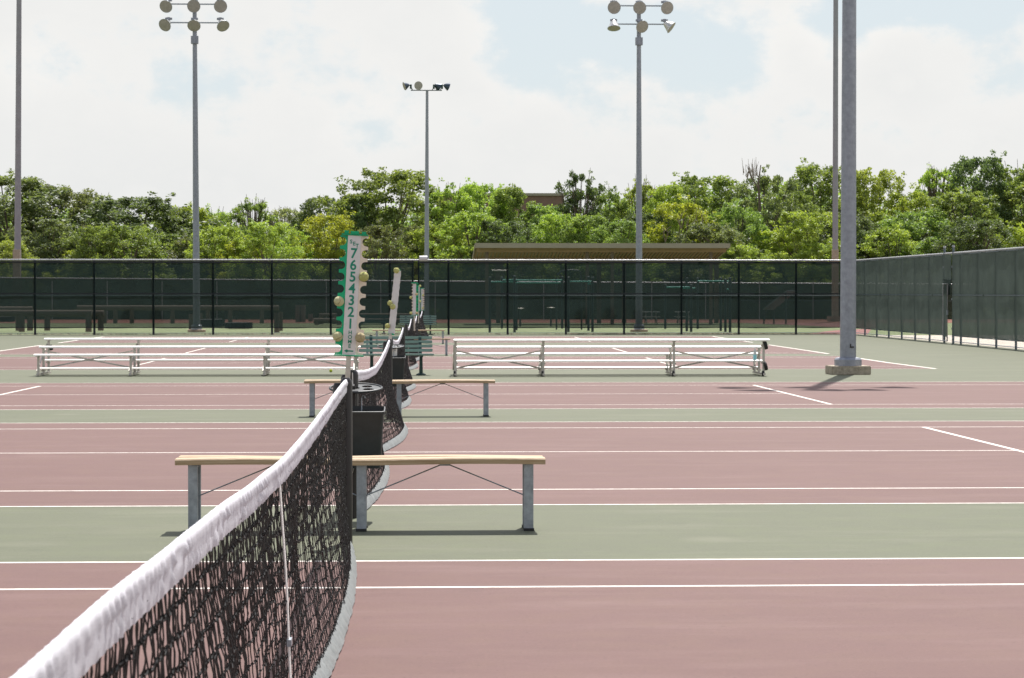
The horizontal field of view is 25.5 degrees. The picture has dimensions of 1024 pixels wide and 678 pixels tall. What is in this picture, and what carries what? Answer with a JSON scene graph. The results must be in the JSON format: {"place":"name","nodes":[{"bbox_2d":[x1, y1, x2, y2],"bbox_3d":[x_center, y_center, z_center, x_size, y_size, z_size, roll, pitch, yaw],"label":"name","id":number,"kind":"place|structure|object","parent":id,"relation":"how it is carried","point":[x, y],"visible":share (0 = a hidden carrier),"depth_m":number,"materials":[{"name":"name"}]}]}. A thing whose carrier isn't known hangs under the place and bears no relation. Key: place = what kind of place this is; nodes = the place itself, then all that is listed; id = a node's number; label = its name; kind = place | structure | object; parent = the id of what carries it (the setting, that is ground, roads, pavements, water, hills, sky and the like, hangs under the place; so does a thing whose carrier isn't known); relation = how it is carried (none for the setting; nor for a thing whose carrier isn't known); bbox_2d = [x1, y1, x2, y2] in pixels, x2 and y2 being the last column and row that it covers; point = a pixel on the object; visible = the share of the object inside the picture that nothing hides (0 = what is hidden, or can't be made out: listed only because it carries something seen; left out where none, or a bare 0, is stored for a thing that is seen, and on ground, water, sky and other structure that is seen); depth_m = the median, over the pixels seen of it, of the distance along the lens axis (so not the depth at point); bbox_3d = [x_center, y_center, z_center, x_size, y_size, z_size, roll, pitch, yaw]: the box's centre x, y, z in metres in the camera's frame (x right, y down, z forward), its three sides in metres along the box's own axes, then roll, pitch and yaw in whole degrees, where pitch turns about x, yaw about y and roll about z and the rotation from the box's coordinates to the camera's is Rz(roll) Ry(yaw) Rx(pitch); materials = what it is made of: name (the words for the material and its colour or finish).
{"place":"outdoors","nodes":[
{"label":"outdoors","id":0,"kind":"place"},
{"bbox_2d":[7,333,839,334],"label":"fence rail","id":1,"kind":"object","parent":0,"point":[685,333],"visible":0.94,"depth_m":93.75,"materials":[{"name":"metal"}]},
{"bbox_2d":[0,323,951,334],"bbox_3d":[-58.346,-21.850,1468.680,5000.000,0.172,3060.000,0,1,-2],"label":"ground","id":2,"kind":"structure","parent":0,"point":[4,331],"depth_m":105.28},
{"bbox_2d":[0,205,31,250],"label":"tree","id":3,"kind":"object","parent":2,"relation":"on","point":[2,217],"visible":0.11,"depth_m":199.62,"materials":[{"name":"green plant"}]},
{"bbox_2d":[0,236,39,258],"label":"bush","id":4,"kind":"object","parent":2,"relation":"on","point":[10,248],"visible":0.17,"depth_m":183.66,"materials":[{"name":"green plant"}]},
{"bbox_2d":[0,216,79,258],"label":"tree","id":5,"kind":"object","parent":2,"relation":"on","point":[59,228],"visible":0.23,"depth_m":190.14,"materials":[{"name":"green plant"}]},
{"bbox_2d":[0,183,104,253],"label":"tree","id":6,"kind":"object","parent":2,"relation":"on","point":[80,197],"visible":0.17,"depth_m":200.92,"materials":[{"name":"green plant"}]},
{"bbox_2d":[0,168,120,258],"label":"tree","id":7,"kind":"object","parent":2,"relation":"on","point":[35,191],"visible":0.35,"depth_m":196.33,"materials":[{"name":"green plant"}]},
{"bbox_2d":[60,222,129,258],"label":"tree","id":8,"kind":"object","parent":2,"relation":"on","point":[88,233],"visible":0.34,"depth_m":186.85,"materials":[{"name":"green plant"}]},
{"bbox_2d":[85,221,174,258],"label":"tree","id":9,"kind":"object","parent":2,"relation":"on","point":[153,251],"visible":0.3,"depth_m":184.83,"materials":[{"name":"green plant"}]},
{"bbox_2d":[53,191,224,258],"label":"tree","id":10,"kind":"object","parent":2,"relation":"on","point":[146,207],"visible":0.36,"depth_m":194.62,"materials":[{"name":"green plant"}]},
{"bbox_2d":[130,228,184,258],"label":"bush","id":11,"kind":"object","parent":2,"relation":"on","point":[175,248],"visible":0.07,"depth_m":191.96,"materials":[{"name":"green plant"}]},
{"bbox_2d":[139,201,222,258],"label":"tree","id":12,"kind":"object","parent":2,"relation":"on","point":[203,215],"visible":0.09,"depth_m":205.97,"materials":[{"name":"green plant"}]},
{"bbox_2d":[166,233,210,258],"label":"bush","id":13,"kind":"object","parent":2,"relation":"on","point":[172,255],"visible":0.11,"depth_m":190.22,"materials":[{"name":"green plant"}]},
{"bbox_2d":[159,0,228,331],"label":"floodlight pole","id":14,"kind":"object","parent":2,"relation":"on","point":[193,24],"visible":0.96,"depth_m":100.26,"materials":[{"name":"metal"}]},
{"bbox_2d":[182,222,254,258],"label":"tree","id":15,"kind":"object","parent":2,"relation":"on","point":[218,236],"visible":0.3,"depth_m":187.78,"materials":[{"name":"green plant"}]},
{"bbox_2d":[199,203,243,253],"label":"tree","id":16,"kind":"object","parent":2,"relation":"on","point":[220,213],"visible":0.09,"depth_m":208.31,"materials":[{"name":"green plant"}]},
{"bbox_2d":[215,236,265,258],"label":"bush","id":17,"kind":"object","parent":2,"relation":"on","point":[231,249],"visible":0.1,"depth_m":186.22,"materials":[{"name":"green plant"}]},
{"bbox_2d":[220,195,284,258],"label":"tree","id":18,"kind":"object","parent":2,"relation":"on","point":[249,207],"visible":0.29,"depth_m":204.42,"materials":[{"name":"green plant"}]},
{"bbox_2d":[228,220,307,258],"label":"tree","id":19,"kind":"object","parent":2,"relation":"on","point":[257,240],"visible":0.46,"depth_m":184.25,"materials":[{"name":"green plant"}]},
{"bbox_2d":[263,206,311,243],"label":"tree","id":20,"kind":"object","parent":2,"relation":"on","point":[284,213],"visible":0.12,"depth_m":220.24,"materials":[{"name":"green plant"}]},
{"bbox_2d":[264,228,320,258],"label":"bush","id":21,"kind":"object","parent":2,"relation":"on","point":[304,238],"visible":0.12,"depth_m":191.73,"materials":[{"name":"green plant"}]},
{"bbox_2d":[279,195,352,258],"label":"tree","id":22,"kind":"object","parent":2,"relation":"on","point":[307,211],"visible":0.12,"depth_m":213.09,"materials":[{"name":"green plant"}]},
{"bbox_2d":[290,210,370,258],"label":"tree","id":23,"kind":"object","parent":2,"relation":"on","point":[344,222],"visible":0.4,"depth_m":189.27,"materials":[{"name":"green plant"}]},
{"bbox_2d":[330,192,381,257],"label":"tree","id":24,"kind":"object","parent":2,"relation":"on","point":[362,219],"visible":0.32,"depth_m":201.21,"materials":[{"name":"green plant"}]},
{"bbox_2d":[342,218,416,272],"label":"tree","id":25,"kind":"object","parent":2,"relation":"on","point":[383,238],"visible":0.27,"depth_m":185.90,"materials":[{"name":"green plant"}]},
{"bbox_2d":[312,166,460,258],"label":"tree","id":26,"kind":"object","parent":2,"relation":"on","point":[406,179],"visible":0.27,"depth_m":202.23,"materials":[{"name":"green plant"}]},
{"bbox_2d":[390,224,446,275],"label":"tree","id":27,"kind":"object","parent":2,"relation":"on","point":[407,237],"visible":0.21,"depth_m":190.88,"materials":[{"name":"green plant"}]},
{"bbox_2d":[402,81,449,258],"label":"floodlight pole","id":28,"kind":"object","parent":2,"relation":"on","point":[418,85],"visible":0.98,"depth_m":137.68,"materials":[{"name":"grey metal"}]},
{"bbox_2d":[399,221,472,280],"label":"tree","id":29,"kind":"object","parent":2,"relation":"on","point":[458,234],"visible":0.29,"depth_m":188.83,"materials":[{"name":"green plant"}]},
{"bbox_2d":[413,177,485,258],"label":"tree","id":30,"kind":"object","parent":2,"relation":"on","point":[464,203],"visible":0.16,"depth_m":203.10,"materials":[{"name":"green plant"}]},
{"bbox_2d":[423,207,511,258],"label":"tree","id":31,"kind":"object","parent":2,"relation":"on","point":[448,223],"visible":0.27,"depth_m":186.56,"materials":[{"name":"green plant"}]},
{"bbox_2d":[448,177,529,256],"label":"tree","id":32,"kind":"object","parent":2,"relation":"on","point":[478,192],"visible":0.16,"depth_m":205.62,"materials":[{"name":"green plant"}]},
{"bbox_2d":[464,218,537,258],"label":"tree","id":33,"kind":"object","parent":2,"relation":"on","point":[491,236],"visible":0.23,"depth_m":184.90,"materials":[{"name":"green plant"}]},
{"bbox_2d":[479,183,541,241],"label":"tree","id":34,"kind":"object","parent":2,"relation":"on","point":[516,193],"visible":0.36,"depth_m":204.97,"materials":[{"name":"green plant"}]},
{"bbox_2d":[2,176,1023,258],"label":"woodland","id":35,"kind":"object","parent":2,"relation":"on","point":[736,204],"visible":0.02,"depth_m":220.46,"materials":[{"name":"green plant"}]},
{"bbox_2d":[513,223,551,242],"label":"bush","id":36,"kind":"object","parent":2,"relation":"on","point":[525,240],"visible":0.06,"depth_m":192.00,"materials":[{"name":"green plant"}]},
{"bbox_2d":[512,202,581,240],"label":"tree","id":37,"kind":"object","parent":2,"relation":"on","point":[538,208],"visible":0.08,"depth_m":204.83,"materials":[{"name":"green plant"}]},
{"bbox_2d":[530,209,592,242],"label":"tree","id":38,"kind":"object","parent":2,"relation":"on","point":[551,220],"visible":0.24,"depth_m":190.16,"materials":[{"name":"green plant"}]},
{"bbox_2d":[549,168,610,242],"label":"tree","id":39,"kind":"object","parent":2,"relation":"on","point":[576,197],"visible":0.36,"depth_m":199.78,"materials":[{"name":"green plant"}]},
{"bbox_2d":[557,212,616,242],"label":"tree","id":40,"kind":"object","parent":2,"relation":"on","point":[584,222],"visible":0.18,"depth_m":188.66,"materials":[{"name":"green plant"}]},
{"bbox_2d":[574,219,649,242],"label":"tree","id":41,"kind":"object","parent":2,"relation":"on","point":[626,226],"visible":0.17,"depth_m":186.50,"materials":[{"name":"green plant"}]},
{"bbox_2d":[592,181,633,239],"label":"tree","id":42,"kind":"object","parent":2,"relation":"on","point":[623,206],"visible":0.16,"depth_m":206.01,"materials":[{"name":"green plant"}]},
{"bbox_2d":[607,0,674,331],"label":"floodlight pole","id":43,"kind":"object","parent":2,"relation":"on","point":[639,7],"visible":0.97,"depth_m":101.05,"materials":[{"name":"metal"}]},
{"bbox_2d":[615,177,670,237],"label":"tree","id":44,"kind":"object","parent":2,"relation":"on","point":[645,190],"visible":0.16,"depth_m":207.93,"materials":[{"name":"green plant"}]},
{"bbox_2d":[616,211,681,242],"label":"tree","id":45,"kind":"object","parent":2,"relation":"on","point":[649,216],"visible":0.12,"depth_m":193.63,"materials":[{"name":"green plant"}]},
{"bbox_2d":[642,181,692,237],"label":"tree","id":46,"kind":"object","parent":2,"relation":"on","point":[661,193],"visible":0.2,"depth_m":203.68,"materials":[{"name":"green plant"}]},
{"bbox_2d":[642,193,738,244],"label":"tree","id":47,"kind":"object","parent":2,"relation":"on","point":[665,208],"visible":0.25,"depth_m":191.28,"materials":[{"name":"green plant"}]},
{"bbox_2d":[652,171,756,239],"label":"tree","id":48,"kind":"object","parent":2,"relation":"on","point":[691,187],"visible":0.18,"depth_m":211.20,"materials":[{"name":"green plant"}]},
{"bbox_2d":[671,218,763,261],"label":"tree","id":49,"kind":"object","parent":2,"relation":"on","point":[695,229],"visible":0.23,"depth_m":187.55,"materials":[{"name":"green plant"}]},
{"bbox_2d":[662,160,779,242],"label":"bare tree","id":50,"kind":"object","parent":2,"relation":"on","point":[753,174],"visible":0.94,"depth_m":196.29,"materials":[{"name":"brown plant"}]},
{"bbox_2d":[704,202,774,261],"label":"tree","id":51,"kind":"object","parent":2,"relation":"on","point":[728,214],"visible":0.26,"depth_m":192.76,"materials":[{"name":"green plant"}]},
{"bbox_2d":[718,239,769,261],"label":"bush","id":52,"kind":"object","parent":2,"relation":"on","point":[743,249],"visible":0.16,"depth_m":186.03,"materials":[{"name":"green plant"}]},
{"bbox_2d":[722,164,810,258],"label":"tree","id":53,"kind":"object","parent":2,"relation":"on","point":[772,207],"visible":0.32,"depth_m":198.93,"materials":[{"name":"green plant"}]},
{"bbox_2d":[748,222,809,261],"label":"bush","id":54,"kind":"object","parent":2,"relation":"on","point":[757,243],"visible":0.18,"depth_m":191.22,"materials":[{"name":"green plant"}]},
{"bbox_2d":[747,185,825,255],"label":"tree","id":55,"kind":"object","parent":2,"relation":"on","point":[801,197],"visible":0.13,"depth_m":203.06,"materials":[{"name":"green plant"}]},
{"bbox_2d":[760,209,856,261],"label":"tree","id":56,"kind":"object","parent":2,"relation":"on","point":[801,222],"visible":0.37,"depth_m":188.79,"materials":[{"name":"green plant"}]},
{"bbox_2d":[786,237,840,261],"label":"bush","id":57,"kind":"object","parent":2,"relation":"on","point":[807,252],"visible":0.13,"depth_m":187.29,"materials":[{"name":"green plant"}]},
{"bbox_2d":[776,157,882,253],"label":"tree","id":58,"kind":"object","parent":2,"relation":"on","point":[807,174],"visible":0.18,"depth_m":208.76,"materials":[{"name":"green plant"}]},
{"bbox_2d":[805,206,894,259],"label":"tree","id":59,"kind":"object","parent":2,"relation":"on","point":[864,221],"visible":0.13,"depth_m":194.05,"materials":[{"name":"green plant"}]},
{"bbox_2d":[839,223,893,259],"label":"tree","id":60,"kind":"object","parent":2,"relation":"on","point":[861,235],"visible":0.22,"depth_m":192.00,"materials":[{"name":"green plant"}]},
{"bbox_2d":[826,167,911,254],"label":"tree","id":61,"kind":"object","parent":2,"relation":"on","point":[880,186],"visible":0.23,"depth_m":204.62,"materials":[{"name":"green plant"}]},
{"bbox_2d":[856,221,922,258],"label":"bush","id":62,"kind":"object","parent":2,"relation":"on","point":[891,233],"visible":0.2,"depth_m":190.57,"materials":[{"name":"green plant"}]},
{"bbox_2d":[857,182,959,257],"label":"tree","id":63,"kind":"object","parent":2,"relation":"on","point":[919,199],"visible":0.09,"depth_m":202.14,"materials":[{"name":"green plant"}]},
{"bbox_2d":[865,206,964,255],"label":"tree","id":64,"kind":"object","parent":2,"relation":"on","point":[930,217],"visible":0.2,"depth_m":194.65,"materials":[{"name":"green plant"}]},
{"bbox_2d":[911,233,966,282],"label":"bush","id":65,"kind":"object","parent":2,"relation":"on","point":[922,246],"visible":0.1,"depth_m":188.42,"materials":[{"name":"green plant"}]},
{"bbox_2d":[914,163,978,252],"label":"tree","id":66,"kind":"object","parent":2,"relation":"on","point":[927,177],"visible":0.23,"depth_m":207.74,"materials":[{"name":"green plant"}]},
{"bbox_2d":[900,186,1023,273],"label":"tree","id":67,"kind":"object","parent":2,"relation":"on","point":[976,199],"visible":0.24,"depth_m":196.03,"materials":[{"name":"green plant"}]},
{"bbox_2d":[921,216,1018,278],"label":"tree","id":68,"kind":"object","parent":2,"relation":"on","point":[986,228],"visible":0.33,"depth_m":186.31,"materials":[{"name":"green plant"}]},
{"bbox_2d":[935,149,1023,247],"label":"tree","id":69,"kind":"object","parent":2,"relation":"on","point":[986,164],"visible":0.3,"depth_m":205.94,"materials":[{"name":"green plant"}]},
{"bbox_2d":[978,161,1023,236],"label":"tree","id":70,"kind":"object","parent":2,"relation":"on","point":[1016,180],"visible":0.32,"depth_m":206.26,"materials":[{"name":"green plant"}]},
{"bbox_2d":[986,220,1023,248],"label":"bush","id":71,"kind":"object","parent":2,"relation":"on","point":[1019,231],"visible":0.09,"depth_m":193.99,"materials":[{"name":"green plant"}]},
{"bbox_2d":[998,181,1023,246],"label":"tree","id":72,"kind":"object","parent":2,"relation":"on","point":[1013,200],"visible":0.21,"depth_m":204.24,"materials":[{"name":"green plant"}]},
{"bbox_2d":[439,193,564,220],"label":"brick building","id":73,"kind":"structure","parent":0,"point":[546,199],"depth_m":262.07,"materials":[{"name":"beige brick"}]},
{"bbox_2d":[0,334,1023,561],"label":"court pavement","id":74,"kind":"structure","parent":0,"point":[467,532],"depth_m":15.78,"materials":[{"name":"green paint"}]},
{"bbox_2d":[10,377,356,677],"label":"tennis net","id":75,"kind":"object","parent":74,"relation":"on","point":[84,642],"visible":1,"depth_m":5.96,"materials":[{"name":"black"}]},
{"bbox_2d":[33,338,360,374],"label":"bleachers","id":76,"kind":"object","parent":74,"relation":"on","point":[266,360],"visible":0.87,"depth_m":45.82,"materials":[{"name":"metal"}]},
{"bbox_2d":[175,455,545,531],"bbox_3d":[-0.971,0.993,14.591,2.362,0.473,0.304,0,1,-2],"label":"wooden bench","id":77,"kind":"object","parent":74,"relation":"on","point":[194,463],"visible":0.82,"depth_m":14.47,"materials":[{"name":"brown wood"}]},
{"bbox_2d":[341,339,407,517],"bbox_3d":[-1.222,0.608,21.987,0.354,1.008,13.277,0,1,-2],"label":"tennis net","id":78,"kind":"object","parent":74,"relation":"on","point":[379,372],"visible":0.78,"depth_m":22.32,"materials":[{"name":"black"}]},
{"bbox_2d":[329,383,384,468],"bbox_3d":[-1.048,0.583,15.282,0.384,0.564,0.432,0,1,-2],"label":"court caddy","id":79,"kind":"object","parent":78,"relation":"attached to","point":[367,429],"visible":0.69,"depth_m":15.12,"materials":[{"name":"black plastic"}]},
{"bbox_2d":[334,230,368,377],"bbox_3d":[-1.092,-0.112,15.283,0.200,1.238,0.063,3,1,-4],"label":"scoreboard","id":80,"kind":"object","parent":79,"relation":"attached to","point":[353,260],"visible":1,"depth_m":15.27,"materials":[{"name":"white plastic"}]},
{"bbox_2d":[359,335,433,374],"bbox_3d":[-2.351,0.330,45.917,1.500,0.806,0.611,0,1,-6],"label":"slatted bench","id":81,"kind":"object","parent":74,"relation":"on","point":[371,346],"visible":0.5,"depth_m":46.09,"materials":[{"name":"green metal"}]},
{"bbox_2d":[304,379,494,416],"bbox_3d":[-1.449,0.761,29.231,2.456,0.473,0.304,0,1,-2],"label":"wooden bench","id":82,"kind":"object","parent":74,"relation":"on","point":[312,382],"visible":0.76,"depth_m":29.11,"materials":[{"name":"brown wood"}]},
{"bbox_2d":[388,327,415,408],"bbox_3d":[-1.722,0.380,36.420,0.310,1.008,12.365,0,1,-2],"label":"tennis net","id":83,"kind":"object","parent":74,"relation":"on","point":[407,372],"visible":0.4,"depth_m":37.64,"materials":[{"name":"black"}]},
{"bbox_2d":[377,344,405,386],"bbox_3d":[-1.611,0.348,30.170,0.384,0.564,0.432,0,1,-2],"label":"court caddy","id":84,"kind":"object","parent":83,"relation":"attached to","point":[398,363],"visible":0.57,"depth_m":30.01,"materials":[{"name":"black plastic"}]},
{"bbox_2d":[388,269,400,339],"bbox_3d":[-1.582,-0.296,30.210,0.206,1.281,0.068,0,1,-2],"label":"scoreboard","id":85,"kind":"object","parent":84,"relation":"in","point":[394,300],"visible":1,"depth_m":30.20,"materials":[{"name":"white plastic"}]},
{"bbox_2d":[365,338,449,354],"bbox_3d":[-2.884,0.211,61.946,2.393,0.473,0.304,0,1,-2],"label":"wooden bench","id":86,"kind":"object","parent":74,"relation":"on","point":[446,345],"visible":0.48,"depth_m":61.83,"materials":[{"name":"brown wood"}]},
{"bbox_2d":[404,319,418,369],"bbox_3d":[-2.395,0.066,55.281,0.322,1.038,12.915,0,1,-2],"label":"tennis net","id":87,"kind":"object","parent":74,"relation":"on","point":[412,359],"visible":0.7,"depth_m":51.08,"materials":[{"name":"black"}]},
{"bbox_2d":[412,314,418,353],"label":"tennis net","id":88,"kind":"object","parent":74,"relation":"on","point":[415,333],"visible":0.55,"depth_m":67.12,"materials":[{"name":"black"}]},
{"bbox_2d":[412,282,418,330],"bbox_3d":[-2.680,-0.893,62.223,0.216,1.337,0.068,0,1,-27],"label":"scoreboard","id":89,"kind":"object","parent":88,"relation":"attached to","point":[414,298],"visible":1,"depth_m":62.23,"materials":[{"name":"white plastic"}]},
{"bbox_2d":[400,315,435,334],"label":"slatted bench","id":90,"kind":"object","parent":74,"relation":"on","point":[406,320],"visible":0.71,"depth_m":92.72,"materials":[{"name":"green metal"}]},
{"bbox_2d":[0,258,840,334],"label":"windscreen fence","id":91,"kind":"object","parent":74,"relation":"on","point":[153,294],"visible":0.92,"depth_m":93.19,"materials":[{"name":"green fabric"}]},
{"bbox_2d":[418,312,428,335],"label":"tennis net","id":92,"kind":"object","parent":74,"relation":"on","point":[421,325],"visible":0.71,"depth_m":79.94,"materials":[{"name":"black"}]},
{"bbox_2d":[0,336,1023,677],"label":"court paint","id":93,"kind":"object","parent":74,"relation":"on","point":[764,618],"visible":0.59,"depth_m":17.07,"materials":[{"name":"red paint"}]},
{"bbox_2d":[0,336,1023,589],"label":"court lines","id":94,"kind":"object","parent":93,"relation":"on","point":[518,504],"visible":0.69,"depth_m":17.61,"materials":[{"name":"paint"}]},
{"bbox_2d":[453,339,769,375],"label":"bleachers","id":95,"kind":"object","parent":74,"relation":"on","point":[541,367],"visible":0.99,"depth_m":45.76,"materials":[{"name":"metal"}]},
{"bbox_2d":[825,0,870,374],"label":"floodlight pole","id":96,"kind":"object","parent":74,"relation":"on","point":[847,362],"visible":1,"depth_m":46.34,"materials":[{"name":"metal"}]},
{"bbox_2d":[856,245,1023,349],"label":"windscreen fence","id":97,"kind":"object","parent":74,"relation":"on","point":[907,294],"visible":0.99,"depth_m":77.24,"materials":[{"name":"green"}]},
{"bbox_2d":[0,0,1023,240],"label":"sky","id":98,"kind":"structure","parent":0,"point":[295,97],"materials":[{"name":"white"}]},
{"bbox_2d":[472,243,729,261],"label":"pavilion","id":99,"kind":"structure","parent":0,"point":[700,251],"depth_m":139.21,"materials":[{"name":"beige metal"}]},
{"bbox_2d":[878,335,1023,348],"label":"path","id":100,"kind":"structure","parent":0,"point":[972,340],"depth_m":82.44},
{"label":"dirt strip","id":101,"kind":"structure","parent":0,"visible":0},
{"bbox_2d":[13,0,21,258],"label":"stadium light pole","id":102,"kind":"object","parent":101,"relation":"on","point":[17,244],"visible":0.7,"depth_m":176.21,"materials":[{"name":"metal"}]},
{"bbox_2d":[414,281,951,318],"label":"field fence","id":103,"kind":"object","parent":101,"relation":"on","point":[950,308],"depth_m":172.54,"materials":[{"name":"grey"}]},
{"bbox_2d":[832,0,838,261],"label":"stadium light pole","id":104,"kind":"object","parent":101,"relation":"on","point":[835,252],"visible":0.59,"depth_m":160.69,"materials":[{"name":"metal"}]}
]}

